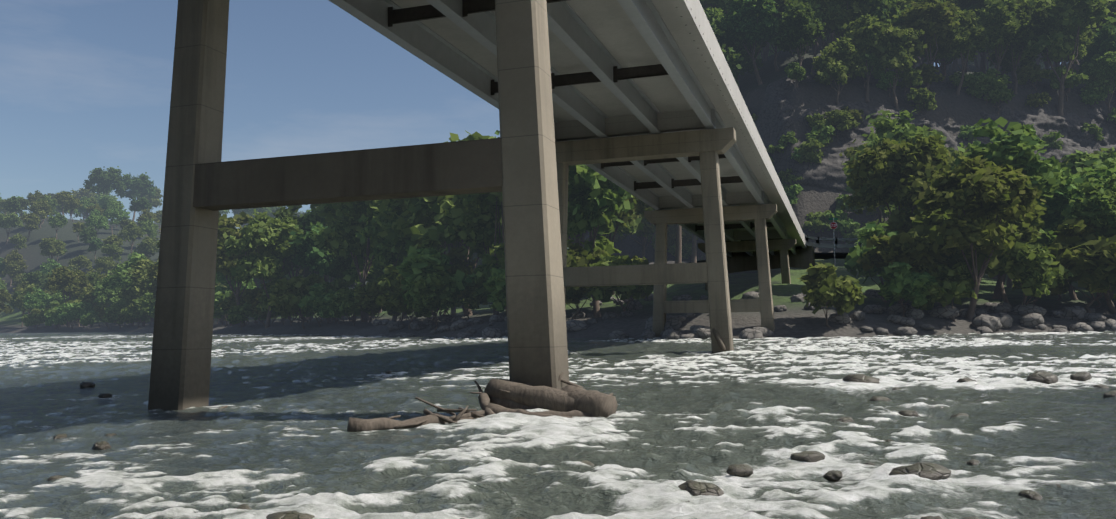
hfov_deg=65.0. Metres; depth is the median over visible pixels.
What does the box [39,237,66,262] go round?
tree
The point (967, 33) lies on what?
tree
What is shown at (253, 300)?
tree
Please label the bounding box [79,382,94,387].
boulder
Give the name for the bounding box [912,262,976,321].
tree
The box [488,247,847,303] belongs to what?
approach road
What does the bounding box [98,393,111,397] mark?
boulder
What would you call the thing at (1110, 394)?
boulder
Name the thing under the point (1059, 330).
boulder
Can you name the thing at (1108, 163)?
tree
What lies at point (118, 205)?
tree
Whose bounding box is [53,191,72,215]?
tree
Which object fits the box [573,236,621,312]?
tree
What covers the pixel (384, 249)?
tree
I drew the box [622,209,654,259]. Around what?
tree
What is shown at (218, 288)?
tree
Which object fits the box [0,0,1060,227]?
sky
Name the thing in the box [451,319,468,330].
boulder
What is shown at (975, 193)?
tree
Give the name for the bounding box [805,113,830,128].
tree
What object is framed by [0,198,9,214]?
tree
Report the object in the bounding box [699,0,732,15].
tree
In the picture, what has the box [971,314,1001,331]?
boulder
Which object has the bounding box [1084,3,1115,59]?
tree
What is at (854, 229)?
tree
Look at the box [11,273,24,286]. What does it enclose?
tree
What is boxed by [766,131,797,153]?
tree
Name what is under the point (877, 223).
tree
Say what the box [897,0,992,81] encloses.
tree
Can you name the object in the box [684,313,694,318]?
boulder
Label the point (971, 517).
boulder
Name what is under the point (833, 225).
stop sign
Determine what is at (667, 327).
boulder
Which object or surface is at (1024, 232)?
tree
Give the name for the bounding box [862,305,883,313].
boulder
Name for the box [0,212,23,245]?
tree
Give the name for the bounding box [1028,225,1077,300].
tree
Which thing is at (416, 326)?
boulder
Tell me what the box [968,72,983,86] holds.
tree
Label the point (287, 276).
tree
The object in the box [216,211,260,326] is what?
tree
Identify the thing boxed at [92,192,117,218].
tree
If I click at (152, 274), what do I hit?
tree
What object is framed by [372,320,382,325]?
boulder
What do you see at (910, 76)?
tree
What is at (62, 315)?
tree
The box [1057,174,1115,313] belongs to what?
tree
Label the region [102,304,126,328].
tree
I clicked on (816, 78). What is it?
tree
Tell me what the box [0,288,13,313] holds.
tree
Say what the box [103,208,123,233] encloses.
tree
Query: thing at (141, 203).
tree
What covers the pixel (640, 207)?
tree
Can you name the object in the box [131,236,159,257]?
tree
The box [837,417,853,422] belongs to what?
boulder
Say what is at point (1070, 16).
tree
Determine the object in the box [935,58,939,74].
tree
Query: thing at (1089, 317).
boulder
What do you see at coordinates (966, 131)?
tree
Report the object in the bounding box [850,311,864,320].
boulder
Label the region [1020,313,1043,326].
boulder
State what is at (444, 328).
boulder
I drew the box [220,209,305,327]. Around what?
tree
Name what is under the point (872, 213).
tree
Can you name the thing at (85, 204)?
tree
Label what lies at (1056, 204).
tree
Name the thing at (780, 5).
tree
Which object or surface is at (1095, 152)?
tree
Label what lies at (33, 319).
tree
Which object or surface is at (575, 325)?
boulder
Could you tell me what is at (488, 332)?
boulder
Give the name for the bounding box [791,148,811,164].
tree
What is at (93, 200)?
tree
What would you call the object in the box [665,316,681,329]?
boulder
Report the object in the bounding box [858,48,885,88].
tree
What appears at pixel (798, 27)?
tree
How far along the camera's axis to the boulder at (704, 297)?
73.76 m
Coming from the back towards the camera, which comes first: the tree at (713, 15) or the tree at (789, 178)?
the tree at (713, 15)
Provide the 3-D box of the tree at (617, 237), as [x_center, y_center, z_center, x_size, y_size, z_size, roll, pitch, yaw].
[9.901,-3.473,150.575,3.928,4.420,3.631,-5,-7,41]
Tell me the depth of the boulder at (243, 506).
7.87 m
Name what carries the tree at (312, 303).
on the terrain ground
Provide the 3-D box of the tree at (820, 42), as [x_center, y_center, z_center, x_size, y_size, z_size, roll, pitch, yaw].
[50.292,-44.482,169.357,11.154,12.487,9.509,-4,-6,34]
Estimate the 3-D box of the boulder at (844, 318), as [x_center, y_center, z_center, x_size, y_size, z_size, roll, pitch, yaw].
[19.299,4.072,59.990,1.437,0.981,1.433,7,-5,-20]
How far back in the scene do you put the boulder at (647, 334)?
61.43 m
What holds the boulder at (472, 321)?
on the terrain ground
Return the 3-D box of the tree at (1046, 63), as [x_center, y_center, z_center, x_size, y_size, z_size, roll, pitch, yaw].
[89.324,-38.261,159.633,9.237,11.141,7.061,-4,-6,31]
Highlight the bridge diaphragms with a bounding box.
[388,0,782,241]
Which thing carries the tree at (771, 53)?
on the terrain ground
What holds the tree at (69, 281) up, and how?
on the terrain ground
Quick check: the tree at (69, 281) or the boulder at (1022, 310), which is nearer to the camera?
the boulder at (1022, 310)
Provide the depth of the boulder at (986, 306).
64.85 m
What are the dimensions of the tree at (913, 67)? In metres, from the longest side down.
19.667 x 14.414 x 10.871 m
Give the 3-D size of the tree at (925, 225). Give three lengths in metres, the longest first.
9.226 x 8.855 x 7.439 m
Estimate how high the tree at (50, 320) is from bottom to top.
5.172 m
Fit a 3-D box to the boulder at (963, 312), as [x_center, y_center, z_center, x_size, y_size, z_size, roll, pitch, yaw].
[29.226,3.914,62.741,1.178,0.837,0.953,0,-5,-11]
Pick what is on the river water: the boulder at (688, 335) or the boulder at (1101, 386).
the boulder at (1101, 386)
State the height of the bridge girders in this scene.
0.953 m
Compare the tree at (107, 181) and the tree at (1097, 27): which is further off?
the tree at (107, 181)
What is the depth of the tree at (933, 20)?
134.63 m
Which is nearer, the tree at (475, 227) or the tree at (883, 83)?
the tree at (475, 227)
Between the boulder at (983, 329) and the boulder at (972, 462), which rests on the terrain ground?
the boulder at (983, 329)
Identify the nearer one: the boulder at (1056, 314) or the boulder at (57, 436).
the boulder at (57, 436)
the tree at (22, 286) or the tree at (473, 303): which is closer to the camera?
the tree at (473, 303)
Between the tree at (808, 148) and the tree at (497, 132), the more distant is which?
the tree at (808, 148)
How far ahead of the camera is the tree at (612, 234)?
121.78 m
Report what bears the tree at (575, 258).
on the terrain ground
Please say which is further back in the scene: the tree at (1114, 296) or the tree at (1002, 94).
the tree at (1002, 94)
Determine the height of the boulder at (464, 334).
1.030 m
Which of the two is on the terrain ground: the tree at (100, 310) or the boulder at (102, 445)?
the tree at (100, 310)
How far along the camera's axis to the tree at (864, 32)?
132.78 m
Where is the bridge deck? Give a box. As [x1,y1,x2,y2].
[330,0,805,247]
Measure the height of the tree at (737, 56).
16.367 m
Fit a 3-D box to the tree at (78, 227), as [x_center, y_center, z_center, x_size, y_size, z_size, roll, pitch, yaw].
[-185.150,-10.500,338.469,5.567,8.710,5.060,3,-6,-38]
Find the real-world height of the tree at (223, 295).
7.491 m
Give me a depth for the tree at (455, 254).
98.54 m
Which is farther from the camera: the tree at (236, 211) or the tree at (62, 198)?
the tree at (236, 211)
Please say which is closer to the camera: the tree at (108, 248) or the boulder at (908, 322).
the boulder at (908, 322)
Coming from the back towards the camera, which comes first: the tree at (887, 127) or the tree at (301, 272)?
the tree at (301, 272)
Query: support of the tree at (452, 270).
on the terrain ground
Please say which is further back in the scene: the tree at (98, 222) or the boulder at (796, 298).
the tree at (98, 222)
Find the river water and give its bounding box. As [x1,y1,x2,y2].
[0,331,1115,518]
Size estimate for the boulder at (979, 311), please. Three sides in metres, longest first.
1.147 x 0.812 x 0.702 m
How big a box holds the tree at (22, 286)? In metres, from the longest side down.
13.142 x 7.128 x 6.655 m
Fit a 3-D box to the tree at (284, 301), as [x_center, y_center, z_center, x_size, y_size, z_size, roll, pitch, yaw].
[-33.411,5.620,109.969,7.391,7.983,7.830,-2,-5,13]
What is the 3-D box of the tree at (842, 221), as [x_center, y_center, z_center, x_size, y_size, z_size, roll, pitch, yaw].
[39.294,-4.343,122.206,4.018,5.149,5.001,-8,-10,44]
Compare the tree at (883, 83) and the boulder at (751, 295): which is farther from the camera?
the tree at (883, 83)
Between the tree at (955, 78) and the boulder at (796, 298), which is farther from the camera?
the tree at (955, 78)
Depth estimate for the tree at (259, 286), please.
187.83 m
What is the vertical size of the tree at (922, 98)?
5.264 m
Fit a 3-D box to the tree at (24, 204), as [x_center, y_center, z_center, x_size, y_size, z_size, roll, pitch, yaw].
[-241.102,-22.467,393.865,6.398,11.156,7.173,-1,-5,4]
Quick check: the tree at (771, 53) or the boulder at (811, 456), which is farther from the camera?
the tree at (771, 53)
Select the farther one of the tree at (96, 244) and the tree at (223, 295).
the tree at (96, 244)
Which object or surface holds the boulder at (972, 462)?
on the river water
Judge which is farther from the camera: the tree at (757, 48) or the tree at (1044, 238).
the tree at (757, 48)
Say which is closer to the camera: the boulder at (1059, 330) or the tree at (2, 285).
the boulder at (1059, 330)
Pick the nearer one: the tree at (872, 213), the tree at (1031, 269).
the tree at (1031, 269)
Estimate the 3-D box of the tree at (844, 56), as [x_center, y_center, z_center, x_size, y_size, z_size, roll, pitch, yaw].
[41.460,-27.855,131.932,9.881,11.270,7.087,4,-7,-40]
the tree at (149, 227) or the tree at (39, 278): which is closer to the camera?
the tree at (39, 278)
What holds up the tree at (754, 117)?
on the terrain ground
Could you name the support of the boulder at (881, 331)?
on the terrain ground
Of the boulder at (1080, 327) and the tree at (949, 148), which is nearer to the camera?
the boulder at (1080, 327)
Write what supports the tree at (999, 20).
on the terrain ground
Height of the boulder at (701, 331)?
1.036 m
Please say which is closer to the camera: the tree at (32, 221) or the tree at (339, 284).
the tree at (339, 284)
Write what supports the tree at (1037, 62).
on the terrain ground
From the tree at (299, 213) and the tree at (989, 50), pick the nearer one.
the tree at (989, 50)
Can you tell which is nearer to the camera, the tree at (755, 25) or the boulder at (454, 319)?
the boulder at (454, 319)
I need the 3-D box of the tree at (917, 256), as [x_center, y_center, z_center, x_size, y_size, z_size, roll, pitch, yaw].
[26.341,1.276,64.344,6.520,6.657,6.044,2,-5,-24]
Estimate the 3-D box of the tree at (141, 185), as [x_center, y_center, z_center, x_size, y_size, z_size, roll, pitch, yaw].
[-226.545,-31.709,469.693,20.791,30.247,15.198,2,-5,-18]
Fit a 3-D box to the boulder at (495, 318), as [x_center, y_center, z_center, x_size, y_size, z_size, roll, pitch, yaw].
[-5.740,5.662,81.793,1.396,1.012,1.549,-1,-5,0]
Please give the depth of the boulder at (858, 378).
19.59 m
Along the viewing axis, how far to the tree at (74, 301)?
218.93 m
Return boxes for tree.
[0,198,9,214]
[0,199,7,213]
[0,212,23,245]
[0,257,6,277]
[0,282,7,292]
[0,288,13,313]
[1,249,27,286]
[1,261,26,290]
[3,197,21,213]
[9,233,26,250]
[9,291,25,326]
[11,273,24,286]
[12,281,35,314]
[13,283,38,326]
[18,197,30,219]
[19,211,40,241]
[21,314,36,329]
[22,270,49,290]
[22,287,49,327]
[26,312,45,329]
[27,190,49,205]
[28,199,53,227]
[31,308,44,325]
[37,195,57,221]
[39,198,54,223]
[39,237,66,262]
[40,258,61,275]
[43,300,66,328]
[44,265,93,326]
[45,313,66,329]
[46,193,66,215]
[47,211,67,238]
[48,290,68,304]
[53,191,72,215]
[55,302,78,328]
[57,204,69,212]
[59,299,80,326]
[64,196,81,221]
[66,255,92,270]
[68,209,80,218]
[68,301,98,327]
[71,188,96,219]
[72,221,86,241]
[73,196,97,219]
[77,272,102,324]
[78,197,94,217]
[78,287,101,326]
[79,226,97,252]
[79,313,95,328]
[82,198,98,214]
[83,166,126,194]
[83,214,109,232]
[86,268,107,278]
[87,204,104,214]
[87,209,101,218]
[87,238,103,258]
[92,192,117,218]
[92,277,122,325]
[94,256,119,274]
[94,303,116,328]
[98,194,115,206]
[99,253,147,325]
[100,200,110,218]
[100,242,123,260]
[102,234,124,253]
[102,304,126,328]
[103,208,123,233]
[105,200,123,226]
[114,172,156,220]
[116,259,158,325]
[116,296,140,325]
[117,209,130,220]
[117,222,145,255]
[118,219,135,240]
[120,297,150,327]
[127,303,152,326]
[128,196,152,215]
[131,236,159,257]
[132,296,153,321]
[136,209,159,236]
[138,217,159,237]
[139,187,162,208]
[139,292,155,316]
[141,277,155,292]
[144,257,158,299]
[146,302,154,314]
[154,210,161,231]
[157,212,241,247]
[213,287,235,326]
[215,271,255,325]
[215,285,227,324]
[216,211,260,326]
[216,288,261,324]
[219,210,229,214]
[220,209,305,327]
[232,209,254,226]
[242,207,271,214]
[244,291,276,325]
[251,277,265,287]
[256,277,291,324]
[264,274,323,328]
[267,206,281,223]
[268,295,297,325]
[269,205,313,321]
[283,266,329,319]
[288,222,338,322]
[293,209,306,216]
[293,225,332,319]
[298,277,327,323]
[298,283,339,326]
[299,204,369,320]
[311,200,382,321]
[317,293,346,323]
[320,277,351,322]
[328,225,374,321]
[328,288,361,325]
[343,255,384,321]
[352,278,391,319]
[356,204,420,320]
[375,275,421,329]
[376,264,403,321]
[377,130,501,315]
[381,290,402,320]
[383,249,416,319]
[394,263,467,320]
[396,246,485,323]
[403,269,458,329]
[438,271,467,319]
[440,202,493,314]
[440,246,475,314]
[444,192,503,315]
[454,274,491,319]
[470,251,482,267]
[473,252,500,314]
[483,267,506,315]
[490,130,506,309]
[492,243,504,268]
[566,239,609,319]
[567,164,633,317]
[567,212,623,239]
[568,231,625,245]
[569,231,613,243]
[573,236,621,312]
[575,221,615,245]
[580,212,643,242]
[587,254,667,310]
[599,195,653,294]
[612,233,625,247]
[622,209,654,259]
[630,256,648,300]
[635,222,654,243]
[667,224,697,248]
[667,241,691,258]
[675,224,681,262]
[691,233,696,262]
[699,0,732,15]
[703,6,723,44]
[712,18,762,79]
[720,0,779,84]
[737,42,760,88]
[746,105,757,120]
[756,0,766,61]
[757,0,790,71]
[757,42,777,59]
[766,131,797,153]
[770,0,825,86]
[778,168,803,183]
[781,183,802,205]
[784,62,806,87]
[785,0,845,72]
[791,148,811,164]
[792,138,823,167]
[797,262,866,327]
[802,210,835,241]
[803,36,840,48]
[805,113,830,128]
[805,124,834,148]
[811,0,870,39]
[811,37,867,104]
[813,66,837,89]
[818,30,840,47]
[819,29,835,50]
[819,131,836,145]
[822,109,859,140]
[825,209,855,237]
[830,32,834,43]
[835,194,856,218]
[839,139,885,226]
[841,13,888,101]
[841,106,863,121]
[841,134,954,214]
[841,221,865,243]
[842,109,954,217]
[844,221,898,301]
[848,0,905,26]
[856,231,947,303]
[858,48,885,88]
[859,205,890,220]
[861,218,887,230]
[873,24,926,110]
[875,71,898,97]
[877,262,942,316]
[879,160,948,212]
[884,204,913,231]
[885,199,972,271]
[886,5,946,66]
[887,208,1013,305]
[892,0,959,89]
[893,66,922,96]
[896,0,917,10]
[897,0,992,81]
[905,88,937,113]
[912,0,954,68]
[912,151,1045,319]
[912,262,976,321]
[915,63,945,85]
[923,0,960,76]
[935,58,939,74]
[936,9,988,94]
[944,146,970,162]
[945,159,955,177]
[946,117,1070,298]
[946,147,955,151]
[948,71,971,90]
[950,0,1025,74]
[953,202,1046,303]
[958,4,982,73]
[958,124,980,140]
[965,6,985,75]
[965,73,996,104]
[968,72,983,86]
[974,0,1032,77]
[977,53,980,67]
[983,77,1014,114]
[984,241,1073,304]
[987,0,1054,93]
[987,49,1013,80]
[1006,272,1011,287]
[1007,0,1115,115]
[1012,279,1068,304]
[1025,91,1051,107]
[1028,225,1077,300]
[1035,52,1042,64]
[1036,166,1115,299]
[1039,48,1069,68]
[1041,131,1063,149]
[1041,215,1115,312]
[1048,25,1097,92]
[1049,66,1088,101]
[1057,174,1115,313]
[1059,150,1103,163]
[1060,147,1115,179]
[1070,21,1102,74]
[1074,51,1115,122]
[1077,16,1115,73]
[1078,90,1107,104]
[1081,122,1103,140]
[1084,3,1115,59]
[1085,158,1115,298]
[1098,151,1108,158]
[1099,279,1115,301]
[1103,0,1115,13]
[1107,107,1115,130]
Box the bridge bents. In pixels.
[148,0,814,409]
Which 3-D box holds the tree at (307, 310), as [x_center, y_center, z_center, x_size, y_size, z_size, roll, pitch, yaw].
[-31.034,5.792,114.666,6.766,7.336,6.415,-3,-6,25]
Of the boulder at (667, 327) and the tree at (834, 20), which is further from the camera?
the tree at (834, 20)
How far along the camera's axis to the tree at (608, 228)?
85.75 m
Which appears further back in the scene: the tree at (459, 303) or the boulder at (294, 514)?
the tree at (459, 303)
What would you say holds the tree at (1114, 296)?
on the terrain ground
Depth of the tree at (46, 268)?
291.26 m
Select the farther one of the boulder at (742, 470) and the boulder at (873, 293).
the boulder at (873, 293)
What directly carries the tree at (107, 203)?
on the terrain ground
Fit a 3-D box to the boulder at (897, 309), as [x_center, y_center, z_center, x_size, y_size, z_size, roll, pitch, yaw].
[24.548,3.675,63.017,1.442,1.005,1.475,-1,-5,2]
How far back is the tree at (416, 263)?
84.99 m
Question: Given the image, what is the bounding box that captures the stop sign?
[829,218,837,266]
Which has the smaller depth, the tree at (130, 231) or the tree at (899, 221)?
the tree at (899, 221)
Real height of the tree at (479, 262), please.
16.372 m
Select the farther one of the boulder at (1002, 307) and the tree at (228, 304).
the tree at (228, 304)
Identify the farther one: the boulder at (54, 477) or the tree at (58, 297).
the tree at (58, 297)
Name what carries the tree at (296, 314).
on the terrain ground
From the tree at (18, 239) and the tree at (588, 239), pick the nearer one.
the tree at (588, 239)
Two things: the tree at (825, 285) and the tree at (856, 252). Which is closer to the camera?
the tree at (825, 285)
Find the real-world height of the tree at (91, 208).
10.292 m
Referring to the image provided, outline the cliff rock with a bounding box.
[649,73,1115,263]
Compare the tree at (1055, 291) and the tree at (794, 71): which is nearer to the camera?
the tree at (1055, 291)
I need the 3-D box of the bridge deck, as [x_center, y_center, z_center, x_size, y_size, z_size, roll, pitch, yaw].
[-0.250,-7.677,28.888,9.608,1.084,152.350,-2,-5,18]
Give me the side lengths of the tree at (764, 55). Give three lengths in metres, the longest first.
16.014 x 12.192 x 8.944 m
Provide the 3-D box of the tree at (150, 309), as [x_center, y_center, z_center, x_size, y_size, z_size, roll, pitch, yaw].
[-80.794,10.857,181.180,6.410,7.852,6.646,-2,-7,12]
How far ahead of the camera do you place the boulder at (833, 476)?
9.21 m
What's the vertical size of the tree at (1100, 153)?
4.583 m
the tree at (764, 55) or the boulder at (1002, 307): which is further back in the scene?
the tree at (764, 55)
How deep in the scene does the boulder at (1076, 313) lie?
62.65 m
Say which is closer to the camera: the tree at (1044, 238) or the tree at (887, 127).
the tree at (1044, 238)
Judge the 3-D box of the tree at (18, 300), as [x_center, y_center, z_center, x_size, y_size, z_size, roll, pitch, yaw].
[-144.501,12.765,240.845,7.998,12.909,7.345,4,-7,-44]
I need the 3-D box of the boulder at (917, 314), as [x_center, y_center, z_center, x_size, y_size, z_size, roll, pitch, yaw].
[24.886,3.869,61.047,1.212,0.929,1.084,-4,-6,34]
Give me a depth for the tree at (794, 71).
131.41 m
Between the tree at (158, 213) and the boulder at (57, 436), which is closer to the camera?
the boulder at (57, 436)
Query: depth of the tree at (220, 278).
145.33 m
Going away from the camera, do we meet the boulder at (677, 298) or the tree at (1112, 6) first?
the boulder at (677, 298)
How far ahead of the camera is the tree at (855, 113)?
129.22 m
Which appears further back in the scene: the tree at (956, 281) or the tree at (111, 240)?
the tree at (111, 240)
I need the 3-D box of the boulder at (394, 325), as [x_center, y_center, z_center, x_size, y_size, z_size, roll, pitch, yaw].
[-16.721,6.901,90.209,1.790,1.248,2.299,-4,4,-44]
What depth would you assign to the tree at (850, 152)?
108.84 m
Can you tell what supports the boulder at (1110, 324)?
on the terrain ground
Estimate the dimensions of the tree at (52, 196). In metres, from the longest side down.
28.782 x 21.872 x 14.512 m
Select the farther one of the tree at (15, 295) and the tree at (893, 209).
the tree at (15, 295)
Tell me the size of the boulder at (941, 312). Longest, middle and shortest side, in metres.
2.147 x 1.732 x 1.130 m
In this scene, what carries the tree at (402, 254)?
on the terrain ground
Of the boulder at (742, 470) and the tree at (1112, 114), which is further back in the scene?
the tree at (1112, 114)
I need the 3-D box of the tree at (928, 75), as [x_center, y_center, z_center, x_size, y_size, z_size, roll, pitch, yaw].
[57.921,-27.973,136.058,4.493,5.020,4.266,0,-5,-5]
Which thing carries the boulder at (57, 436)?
on the river water
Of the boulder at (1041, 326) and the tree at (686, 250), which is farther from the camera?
the tree at (686, 250)
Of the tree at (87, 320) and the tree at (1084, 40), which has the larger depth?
the tree at (87, 320)
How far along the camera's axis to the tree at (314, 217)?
130.49 m
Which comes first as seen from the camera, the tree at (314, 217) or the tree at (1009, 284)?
the tree at (1009, 284)
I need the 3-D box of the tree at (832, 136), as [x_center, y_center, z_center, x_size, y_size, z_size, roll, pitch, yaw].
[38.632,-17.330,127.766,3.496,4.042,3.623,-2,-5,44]
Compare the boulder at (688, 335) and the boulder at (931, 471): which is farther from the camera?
the boulder at (688, 335)
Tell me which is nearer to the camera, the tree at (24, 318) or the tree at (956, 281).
the tree at (956, 281)
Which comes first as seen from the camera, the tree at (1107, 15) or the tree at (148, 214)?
the tree at (1107, 15)
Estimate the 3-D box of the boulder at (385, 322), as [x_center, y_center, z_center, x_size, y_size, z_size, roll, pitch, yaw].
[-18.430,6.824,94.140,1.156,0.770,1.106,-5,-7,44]
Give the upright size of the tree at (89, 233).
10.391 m
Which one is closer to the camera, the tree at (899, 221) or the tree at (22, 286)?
the tree at (899, 221)
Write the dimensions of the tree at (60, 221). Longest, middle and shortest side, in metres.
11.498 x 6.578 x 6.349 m
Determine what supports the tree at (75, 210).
on the terrain ground
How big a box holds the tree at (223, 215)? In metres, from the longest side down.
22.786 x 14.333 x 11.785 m
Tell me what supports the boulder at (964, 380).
on the river water
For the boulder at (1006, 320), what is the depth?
60.55 m
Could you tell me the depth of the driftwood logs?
14.05 m
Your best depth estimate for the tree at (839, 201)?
122.93 m
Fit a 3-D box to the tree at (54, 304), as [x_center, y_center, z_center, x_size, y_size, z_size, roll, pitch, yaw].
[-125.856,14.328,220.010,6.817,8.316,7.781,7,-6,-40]
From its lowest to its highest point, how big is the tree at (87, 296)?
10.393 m
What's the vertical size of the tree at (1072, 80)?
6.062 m
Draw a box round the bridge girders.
[329,0,796,256]
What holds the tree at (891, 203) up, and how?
on the terrain ground
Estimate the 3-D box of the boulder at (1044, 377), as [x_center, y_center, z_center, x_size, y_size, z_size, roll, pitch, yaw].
[10.777,2.711,19.499,0.642,0.466,0.620,-14,-6,33]
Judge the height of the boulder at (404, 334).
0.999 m
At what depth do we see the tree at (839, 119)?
127.38 m
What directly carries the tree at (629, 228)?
on the terrain ground
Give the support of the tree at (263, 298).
on the terrain ground
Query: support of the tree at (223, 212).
on the terrain ground
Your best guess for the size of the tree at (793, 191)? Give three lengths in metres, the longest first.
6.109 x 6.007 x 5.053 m
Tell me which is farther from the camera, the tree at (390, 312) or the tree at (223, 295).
the tree at (223, 295)
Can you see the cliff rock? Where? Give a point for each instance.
(776, 120)
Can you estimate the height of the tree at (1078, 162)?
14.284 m
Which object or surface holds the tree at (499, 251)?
on the terrain ground
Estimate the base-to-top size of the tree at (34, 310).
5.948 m
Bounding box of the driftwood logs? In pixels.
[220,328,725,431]
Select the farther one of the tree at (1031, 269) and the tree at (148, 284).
the tree at (148, 284)
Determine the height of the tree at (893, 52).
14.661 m
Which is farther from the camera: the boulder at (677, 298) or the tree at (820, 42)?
the tree at (820, 42)
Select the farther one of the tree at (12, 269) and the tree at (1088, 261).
the tree at (12, 269)
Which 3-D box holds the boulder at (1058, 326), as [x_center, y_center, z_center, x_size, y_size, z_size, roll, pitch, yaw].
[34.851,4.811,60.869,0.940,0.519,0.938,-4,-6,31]
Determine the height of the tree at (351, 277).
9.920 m
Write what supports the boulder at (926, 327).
on the terrain ground
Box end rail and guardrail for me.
[804,233,863,247]
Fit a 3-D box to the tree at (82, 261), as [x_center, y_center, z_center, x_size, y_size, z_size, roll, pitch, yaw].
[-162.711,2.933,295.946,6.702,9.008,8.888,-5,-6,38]
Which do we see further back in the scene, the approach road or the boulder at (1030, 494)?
the approach road
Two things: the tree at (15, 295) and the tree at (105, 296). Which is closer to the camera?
the tree at (105, 296)
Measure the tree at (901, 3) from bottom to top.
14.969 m
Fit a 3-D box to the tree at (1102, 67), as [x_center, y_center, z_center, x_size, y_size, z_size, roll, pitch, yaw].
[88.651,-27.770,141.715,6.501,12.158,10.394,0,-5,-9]
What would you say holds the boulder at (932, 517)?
on the river water
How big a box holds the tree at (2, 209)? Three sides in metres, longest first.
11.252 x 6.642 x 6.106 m
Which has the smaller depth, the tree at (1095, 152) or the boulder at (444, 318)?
the boulder at (444, 318)
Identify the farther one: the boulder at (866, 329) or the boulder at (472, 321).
the boulder at (472, 321)
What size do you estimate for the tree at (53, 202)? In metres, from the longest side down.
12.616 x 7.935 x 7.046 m
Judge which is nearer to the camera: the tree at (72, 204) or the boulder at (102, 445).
the boulder at (102, 445)
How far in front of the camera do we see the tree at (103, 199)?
424.73 m
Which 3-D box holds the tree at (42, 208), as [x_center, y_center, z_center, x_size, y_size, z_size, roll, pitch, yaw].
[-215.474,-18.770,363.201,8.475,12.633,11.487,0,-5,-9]
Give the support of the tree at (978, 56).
on the terrain ground
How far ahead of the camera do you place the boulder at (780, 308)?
64.23 m
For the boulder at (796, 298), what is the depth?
69.85 m
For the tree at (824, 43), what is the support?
on the terrain ground
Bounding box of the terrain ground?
[0,46,1115,338]
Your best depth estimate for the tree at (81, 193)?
520.10 m
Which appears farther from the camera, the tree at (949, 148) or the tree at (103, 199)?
the tree at (103, 199)
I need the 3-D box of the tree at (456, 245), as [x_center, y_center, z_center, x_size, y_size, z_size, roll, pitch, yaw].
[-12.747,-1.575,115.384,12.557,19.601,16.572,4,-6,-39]
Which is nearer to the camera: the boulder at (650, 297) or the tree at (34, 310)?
the boulder at (650, 297)
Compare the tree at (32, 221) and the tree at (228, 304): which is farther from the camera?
the tree at (32, 221)
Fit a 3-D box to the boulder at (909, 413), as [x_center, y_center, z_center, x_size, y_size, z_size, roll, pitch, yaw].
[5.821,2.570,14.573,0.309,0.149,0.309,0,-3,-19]
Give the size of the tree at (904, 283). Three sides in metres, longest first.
4.662 x 4.297 x 4.222 m
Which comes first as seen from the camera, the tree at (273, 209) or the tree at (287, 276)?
the tree at (287, 276)
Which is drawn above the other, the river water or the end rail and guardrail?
the end rail and guardrail
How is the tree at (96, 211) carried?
on the terrain ground
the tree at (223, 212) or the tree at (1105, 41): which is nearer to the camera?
the tree at (1105, 41)
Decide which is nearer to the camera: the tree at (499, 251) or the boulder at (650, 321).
the boulder at (650, 321)
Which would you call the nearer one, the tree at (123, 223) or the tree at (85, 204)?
the tree at (123, 223)
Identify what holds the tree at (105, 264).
on the terrain ground
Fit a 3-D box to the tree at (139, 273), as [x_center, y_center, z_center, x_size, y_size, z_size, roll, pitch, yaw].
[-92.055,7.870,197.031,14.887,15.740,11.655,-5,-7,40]
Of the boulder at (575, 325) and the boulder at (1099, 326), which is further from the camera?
the boulder at (575, 325)
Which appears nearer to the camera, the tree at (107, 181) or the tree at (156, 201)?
the tree at (107, 181)
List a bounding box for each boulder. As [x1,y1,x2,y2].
[47,475,66,480]
[53,434,66,438]
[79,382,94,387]
[92,441,110,449]
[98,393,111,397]
[234,504,251,508]
[266,510,314,518]
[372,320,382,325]
[382,319,389,325]
[387,321,405,330]
[394,333,414,336]
[410,321,425,330]
[437,325,450,331]
[438,315,453,322]
[451,316,463,321]
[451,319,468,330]
[456,332,472,337]
[467,318,483,324]
[482,327,501,337]
[489,315,503,322]
[566,320,587,331]
[572,311,584,318]
[580,460,593,465]
[609,330,628,337]
[642,331,655,338]
[644,293,652,300]
[645,317,652,331]
[661,329,681,338]
[663,325,673,330]
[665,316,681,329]
[672,296,688,300]
[678,480,723,495]
[680,333,697,338]
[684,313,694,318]
[690,325,710,338]
[699,295,707,299]
[726,464,752,476]
[739,328,762,338]
[742,291,758,298]
[752,327,773,336]
[773,305,786,311]
[790,294,803,301]
[790,451,824,461]
[804,302,822,309]
[823,470,842,481]
[829,312,850,323]
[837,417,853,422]
[842,374,879,383]
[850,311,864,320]
[860,326,872,331]
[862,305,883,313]
[864,289,880,297]
[869,396,890,400]
[876,327,888,334]
[887,303,911,313]
[887,315,902,323]
[889,462,950,479]
[895,327,916,335]
[898,410,919,416]
[900,317,914,326]
[905,308,923,319]
[920,324,934,330]
[920,515,941,518]
[927,305,959,318]
[951,413,968,417]
[957,378,976,382]
[958,308,975,317]
[963,516,979,518]
[966,459,978,464]
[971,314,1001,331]
[975,308,986,315]
[975,326,992,333]
[981,302,991,312]
[989,302,1011,312]
[990,312,1012,328]
[1010,304,1038,315]
[1018,490,1042,499]
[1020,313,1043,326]
[1026,371,1058,383]
[1034,306,1046,315]
[1037,324,1045,329]
[1050,310,1062,317]
[1052,325,1066,329]
[1053,328,1068,331]
[1059,306,1086,320]
[1069,322,1093,331]
[1070,371,1091,380]
[1084,313,1105,321]
[1086,321,1105,331]
[1093,384,1108,387]
[1103,390,1115,397]
[1104,319,1115,330]
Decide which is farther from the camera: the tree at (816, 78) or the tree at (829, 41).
the tree at (829, 41)

